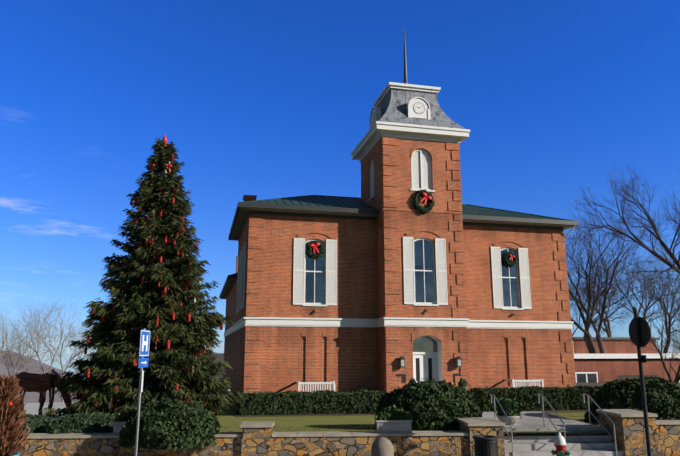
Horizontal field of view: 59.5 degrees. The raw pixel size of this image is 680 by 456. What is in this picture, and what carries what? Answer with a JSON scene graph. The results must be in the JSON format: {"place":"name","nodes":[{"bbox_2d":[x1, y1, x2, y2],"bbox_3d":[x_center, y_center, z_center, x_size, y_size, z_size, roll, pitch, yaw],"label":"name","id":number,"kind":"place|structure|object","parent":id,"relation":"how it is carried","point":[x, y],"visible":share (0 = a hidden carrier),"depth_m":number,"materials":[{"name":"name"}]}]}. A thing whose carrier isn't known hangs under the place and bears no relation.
{"place":"outdoors","nodes":[
{"label":"outdoors","id":0,"kind":"place"},
{"bbox_2d":[1,452,19,455],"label":"teal planter pot","id":1,"kind":"object","parent":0,"point":[17,454],"visible":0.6,"depth_m":13.59,"materials":[{"name":"ceramic"}]},
{"bbox_2d":[0,374,30,455],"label":"dead conifer","id":2,"kind":"object","parent":1,"relation":"on","point":[9,389],"depth_m":13.44,"materials":[{"name":"brown plant"}]},
{"bbox_2d":[21,412,55,432],"bbox_3d":[-9.616,5.720,17.280,3.278,0.700,2.283,3,-12,-13],"label":"bush","id":3,"kind":"object","parent":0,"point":[34,423],"depth_m":16.94,"materials":[{"name":"green plant"}]},
{"bbox_2d":[0,351,84,402],"bbox_3d":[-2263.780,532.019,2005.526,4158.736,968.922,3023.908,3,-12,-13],"label":"distant mountain","id":4,"kind":"structure","parent":0,"point":[32,397],"depth_m":2633.79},
{"bbox_2d":[15,374,69,401],"bbox_3d":[-13.911,7.446,27.710,2.946,1.264,1.852,3,-12,-13],"label":"horse statue","id":5,"kind":"object","parent":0,"point":[53,377],"visible":0.23,"depth_m":27.41,"materials":[{"name":"brown metal"}]},
{"bbox_2d":[24,402,73,417],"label":"parking lot","id":6,"kind":"structure","parent":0,"point":[33,408],"depth_m":73.27,"materials":[{"name":"grey asphalt"}]},
{"bbox_2d":[202,353,223,380],"bbox_3d":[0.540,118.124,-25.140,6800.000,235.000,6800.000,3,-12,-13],"label":"terrain","id":7,"kind":"structure","parent":0,"point":[220,356],"depth_m":338.42,"materials":[{"name":"grey plant"}]},
{"bbox_2d":[0,311,42,362],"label":"tree","id":8,"kind":"object","parent":7,"relation":"on","point":[2,337],"depth_m":87.99,"materials":[{"name":"brown plant"}]},
{"bbox_2d":[0,300,67,402],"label":"tree","id":9,"kind":"object","parent":7,"relation":"on","point":[26,336],"depth_m":98.66,"materials":[{"name":"brown plant"}]},
{"bbox_2d":[5,298,76,402],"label":"tree","id":10,"kind":"object","parent":7,"relation":"on","point":[36,331],"depth_m":87.13,"materials":[{"name":"plant"}]},
{"bbox_2d":[0,295,83,376],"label":"tree","id":11,"kind":"object","parent":7,"relation":"on","point":[8,356],"depth_m":91.12,"materials":[{"name":"brown plant"}]},
{"bbox_2d":[11,307,93,401],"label":"tree","id":12,"kind":"object","parent":7,"relation":"on","point":[38,339],"depth_m":82.31,"materials":[{"name":"plant"}]},
{"bbox_2d":[50,306,93,373],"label":"tree","id":13,"kind":"object","parent":7,"relation":"on","point":[71,335],"depth_m":86.31,"materials":[{"name":"brown plant"}]},
{"bbox_2d":[568,270,593,335],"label":"oak tree","id":14,"kind":"object","parent":7,"relation":"on","point":[575,313],"depth_m":84.04,"materials":[{"name":"brown plant"}]},
{"bbox_2d":[568,269,636,336],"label":"tree","id":15,"kind":"object","parent":7,"relation":"on","point":[601,308],"depth_m":102.78,"materials":[{"name":"brown plant"}]},
{"bbox_2d":[560,201,670,353],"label":"oak tree","id":16,"kind":"object","parent":7,"relation":"on","point":[599,272],"depth_m":65.60,"materials":[{"name":"brown plant"}]},
{"bbox_2d":[572,337,679,382],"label":"annex building","id":17,"kind":"structure","parent":7,"relation":"on","point":[618,359],"depth_m":63.03,"materials":[{"name":"brick"}]},
{"bbox_2d":[592,244,678,322],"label":"tree","id":18,"kind":"object","parent":7,"relation":"on","point":[648,264],"depth_m":85.43,"materials":[{"name":"brown plant"}]},
{"bbox_2d":[631,263,679,352],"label":"tree","id":19,"kind":"object","parent":7,"relation":"on","point":[672,281],"depth_m":103.05,"materials":[{"name":"brown plant"}]},
{"bbox_2d":[0,0,679,374],"label":"sky","id":20,"kind":"structure","parent":0,"point":[266,99],"materials":[{"name":"blue"}]},
{"bbox_2d":[56,382,679,432],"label":"lawn terrain","id":21,"kind":"structure","parent":0,"point":[228,419],"depth_m":22.85,"materials":[{"name":"green plant"}]},
{"bbox_2d":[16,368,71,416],"bbox_3d":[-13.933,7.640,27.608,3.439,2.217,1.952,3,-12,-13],"label":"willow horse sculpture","id":22,"kind":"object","parent":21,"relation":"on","point":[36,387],"visible":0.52,"depth_m":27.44,"materials":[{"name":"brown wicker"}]},
{"bbox_2d":[53,135,229,417],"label":"christmas ornaments","id":23,"kind":"object","parent":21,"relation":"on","point":[162,294],"visible":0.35,"depth_m":26.45,"materials":[{"name":"red"}]},
{"bbox_2d":[39,137,245,417],"bbox_3d":[-8.753,2.353,28.233,8.347,13.692,7.122,3,-12,-13],"label":"christmas tree","id":24,"kind":"object","parent":21,"relation":"on","point":[114,360],"depth_m":26.43,"materials":[{"name":"green plant"}]},
{"bbox_2d":[116,172,180,407],"bbox_3d":[-8.682,2.487,28.034,3.500,11.400,3.412,3,-12,-13],"label":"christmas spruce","id":25,"kind":"object","parent":21,"relation":"on","point":[134,384],"visible":0.12,"depth_m":26.19,"materials":[{"name":"green plant"}]},
{"bbox_2d":[236,389,388,415],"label":"hedge","id":26,"kind":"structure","parent":21,"relation":"on","point":[291,402],"depth_m":28.69,"materials":[{"name":"green plant"}]},
{"bbox_2d":[224,425,445,431],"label":"leaf litter","id":27,"kind":"object","parent":21,"relation":"on","point":[308,430],"visible":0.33,"depth_m":18.49,"materials":[{"name":"brown plant"}]},
{"bbox_2d":[219,29,578,404],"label":"courthouse","id":28,"kind":"structure","parent":21,"relation":"on","point":[389,289],"depth_m":32.91,"materials":[{"name":"brick"}]},
{"bbox_2d":[305,240,324,259],"bbox_3d":[-1.360,1.191,32.561,1.100,1.093,0.289,3,-12,-13],"label":"wreath","id":29,"kind":"object","parent":28,"relation":"attached to","point":[317,241],"visible":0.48,"depth_m":32.53,"materials":[{"name":"green plant"}]},
{"bbox_2d":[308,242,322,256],"bbox_3d":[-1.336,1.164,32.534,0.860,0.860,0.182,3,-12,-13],"label":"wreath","id":30,"kind":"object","parent":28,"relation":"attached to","point":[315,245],"visible":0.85,"depth_m":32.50,"materials":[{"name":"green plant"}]},
{"bbox_2d":[411,189,434,212],"bbox_3d":[4.612,-1.500,33.001,1.473,1.437,0.390,3,-12,-13],"label":"wreath","id":31,"kind":"object","parent":28,"relation":"attached to","point":[419,204],"visible":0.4,"depth_m":32.96,"materials":[{"name":"green plant"}]},
{"bbox_2d":[414,191,433,210],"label":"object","id":32,"kind":"object","parent":28,"relation":"attached to","point":[425,194],"visible":0.85,"depth_m":32.94,"materials":[{"name":"green plant"}]},
{"bbox_2d":[408,377,467,387],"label":"potted plants","id":33,"kind":"object","parent":28,"relation":"on","point":[461,383],"visible":0.62,"depth_m":30.05,"materials":[{"name":"green plant"}]},
{"bbox_2d":[503,251,517,267],"bbox_3d":[10.081,1.859,35.165,0.994,1.048,0.305,3,-12,-13],"label":"wreath","id":34,"kind":"object","parent":28,"relation":"attached to","point":[516,261],"visible":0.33,"depth_m":35.14,"materials":[{"name":"green plant"}]},
{"bbox_2d":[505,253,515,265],"bbox_3d":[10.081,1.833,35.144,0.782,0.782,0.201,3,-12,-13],"label":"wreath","id":35,"kind":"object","parent":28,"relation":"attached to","point":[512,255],"visible":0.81,"depth_m":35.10,"materials":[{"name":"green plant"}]},
{"bbox_2d":[232,410,587,416],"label":"mulch beds","id":36,"kind":"object","parent":21,"relation":"on","point":[545,411],"visible":0.3,"depth_m":28.38,"materials":[{"name":"brown soil"}]},
{"bbox_2d":[296,379,543,391],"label":"areaway railings","id":37,"kind":"object","parent":21,"relation":"on","point":[535,382],"visible":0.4,"depth_m":30.44,"materials":[{"name":"white paint"}]},
{"bbox_2d":[374,378,482,430],"bbox_3d":[2.825,5.663,19.015,3.565,1.601,3.184,3,-12,-13],"label":"shrub","id":38,"kind":"object","parent":21,"relation":"on","point":[459,402],"depth_m":18.07,"materials":[{"name":"green plant"}]},
{"bbox_2d":[470,385,601,411],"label":"hedge","id":39,"kind":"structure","parent":21,"relation":"on","point":[527,398],"depth_m":31.24,"materials":[{"name":"green plant"}]},
{"bbox_2d":[482,412,623,455],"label":"entrance steps","id":40,"kind":"structure","parent":21,"relation":"on","point":[577,444],"depth_m":17.24,"materials":[{"name":"concrete"}]},
{"bbox_2d":[496,415,519,424],"bbox_3d":[5.279,6.055,18.581,0.780,0.400,0.780,3,-12,-13],"label":"bowl planter","id":41,"kind":"object","parent":40,"relation":"on","point":[512,419],"visible":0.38,"depth_m":18.34,"materials":[{"name":"concrete"}]},
{"bbox_2d":[496,398,521,417],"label":"bowl planter plants","id":42,"kind":"object","parent":41,"relation":"in","point":[509,406],"visible":0.96,"depth_m":18.47,"materials":[{"name":"green plant"}]},
{"bbox_2d":[490,393,616,455],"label":"step handrails","id":43,"kind":"object","parent":40,"relation":"on","point":[511,438],"visible":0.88,"depth_m":17.50,"materials":[{"name":"silver metal"}]},
{"bbox_2d":[584,376,679,423],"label":"shrub","id":44,"kind":"object","parent":21,"relation":"on","point":[666,404],"depth_m":19.66,"materials":[{"name":"green plant"}]},
{"bbox_2d":[614,270,679,384],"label":"small tree","id":45,"kind":"object","parent":21,"relation":"on","point":[676,346],"depth_m":25.57,"materials":[{"name":"brown plant"}]},
{"bbox_2d":[565,162,679,299],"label":"tree","id":46,"kind":"object","parent":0,"point":[628,194],"depth_m":44.72,"materials":[{"name":"brown plant"}]},
{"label":"street and sidewalk","id":47,"kind":"structure","parent":0,"visible":0},
{"bbox_2d":[134,329,149,455],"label":"hospital sign","id":48,"kind":"object","parent":47,"relation":"on","point":[144,345],"visible":1,"depth_m":13.70,"materials":[{"name":"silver metal"}]},
{"bbox_2d":[13,409,679,455],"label":"stone retaining wall","id":49,"kind":"structure","parent":47,"relation":"on","point":[256,438],"depth_m":16.33,"materials":[{"name":"stone"},{"name":"mortar"}]},
{"bbox_2d":[39,412,116,433],"bbox_3d":[-7.393,5.756,17.434,3.108,0.707,2.319,3,-12,-13],"label":"hedge","id":50,"kind":"object","parent":49,"relation":"attached to","point":[97,422],"depth_m":16.79,"materials":[{"name":"green plant"}]},
{"bbox_2d":[112,421,126,434],"bbox_3d":[-5.751,5.471,16.330,0.860,0.345,0.420,1,-12,-3],"label":"planter","id":51,"kind":"object","parent":49,"relation":"on","point":[117,427],"visible":0.35,"depth_m":16.13,"materials":[{"name":"stone"}]},
{"bbox_2d":[113,406,136,421],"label":"trough plants","id":52,"kind":"object","parent":51,"relation":"on","point":[126,414],"visible":0.56,"depth_m":16.24,"materials":[{"name":"green plant"}]},
{"bbox_2d":[117,397,221,450],"bbox_3d":[-4.562,5.264,16.174,2.728,1.274,2.238,3,-12,-13],"label":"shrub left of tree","id":53,"kind":"object","parent":49,"relation":"attached to","point":[199,433],"depth_m":15.58,"materials":[{"name":"green plant"}]},
{"bbox_2d":[375,419,412,432],"bbox_3d":[1.501,5.543,16.678,1.010,0.345,0.420,1,-12,-3],"label":"planter box","id":54,"kind":"object","parent":49,"relation":"on","point":[393,426],"visible":0.92,"depth_m":16.49,"materials":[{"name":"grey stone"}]},
{"bbox_2d":[374,405,412,419],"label":"trough plants","id":55,"kind":"object","parent":54,"relation":"on","point":[393,412],"visible":0.98,"depth_m":16.60,"materials":[{"name":"green plant"}]},
{"bbox_2d":[371,437,393,455],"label":"concrete bollard","id":56,"kind":"object","parent":47,"relation":"on","point":[382,446],"visible":1,"depth_m":13.78,"materials":[{"name":"beige concrete"}]},
{"bbox_2d":[472,435,498,455],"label":"trash can","id":57,"kind":"object","parent":47,"relation":"on","point":[485,445],"visible":1,"depth_m":14.12,"materials":[{"name":"black metal"}]},
{"bbox_2d":[551,432,569,455],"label":"fire hydrant","id":58,"kind":"object","parent":47,"relation":"on","point":[559,443],"visible":1,"depth_m":14.20,"materials":[{"name":"white metal"}]},
{"bbox_2d":[629,307,651,455],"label":"street sign","id":59,"kind":"object","parent":47,"relation":"on","point":[639,332],"visible":1,"depth_m":14.77,"materials":[{"name":"metal"}]}
]}

